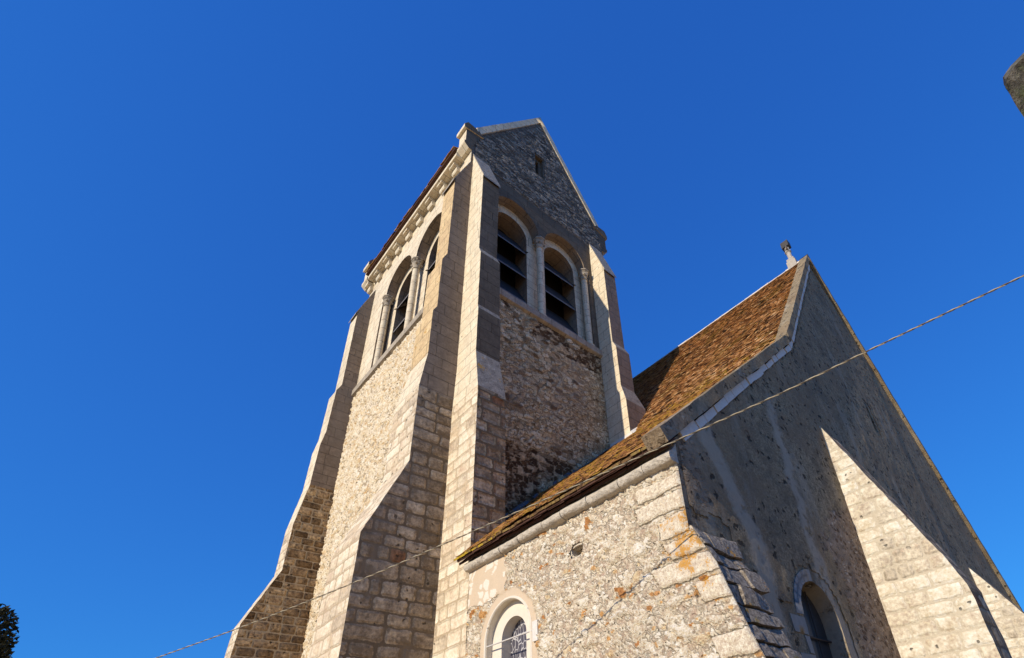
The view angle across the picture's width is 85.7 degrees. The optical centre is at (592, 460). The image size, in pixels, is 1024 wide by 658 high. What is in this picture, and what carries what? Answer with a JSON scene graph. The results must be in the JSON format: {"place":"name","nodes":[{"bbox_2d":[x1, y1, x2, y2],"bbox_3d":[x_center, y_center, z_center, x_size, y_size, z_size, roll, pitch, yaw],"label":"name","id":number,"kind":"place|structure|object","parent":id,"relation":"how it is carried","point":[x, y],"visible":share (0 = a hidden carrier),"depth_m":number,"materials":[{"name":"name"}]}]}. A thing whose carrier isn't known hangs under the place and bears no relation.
{"place":"outdoors","nodes":[
{"label":"outdoors","id":0,"kind":"place"},
{"bbox_2d":[0,603,19,657],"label":"tree","id":1,"kind":"object","parent":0,"point":[6,614],"visible":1,"depth_m":10.26,"materials":[{"name":"green plant"}]},
{"bbox_2d":[0,0,1023,657],"label":"sky","id":2,"kind":"structure","parent":0,"point":[197,197],"materials":[{"name":"blue"}]},
{"bbox_2d":[224,117,1023,657],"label":"church","id":3,"kind":"structure","parent":0,"point":[484,377],"depth_m":10.82,"materials":[{"name":"stone"}]},
{"bbox_2d":[484,596,531,657],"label":"arched window","id":4,"kind":"structure","parent":3,"relation":"in","point":[508,633],"depth_m":8.13,"materials":[{"name":"stone"}]},
{"bbox_2d":[535,154,543,178],"bbox_3d":[-2.146,-10.768,20.376,0.373,1.251,0.500,24,-41,-38],"label":"slit window","id":5,"kind":"structure","parent":3,"relation":"in","point":[538,162],"depth_m":20.54,"materials":[{"name":"stone"}]},
{"bbox_2d":[156,275,1023,657],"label":"overhead cable","id":6,"kind":"object","parent":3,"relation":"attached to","point":[624,463],"visible":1,"depth_m":5.49,"materials":[{"name":"grey metal"}]},
{"bbox_2d":[789,569,832,657],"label":"arched window","id":7,"kind":"structure","parent":3,"relation":"in","point":[811,624],"depth_m":7.57,"materials":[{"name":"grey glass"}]},
{"bbox_2d":[1003,53,1023,119],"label":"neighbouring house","id":8,"kind":"structure","parent":0,"point":[1013,83],"depth_m":3.52,"materials":[{"name":"grey stone"}]}
]}

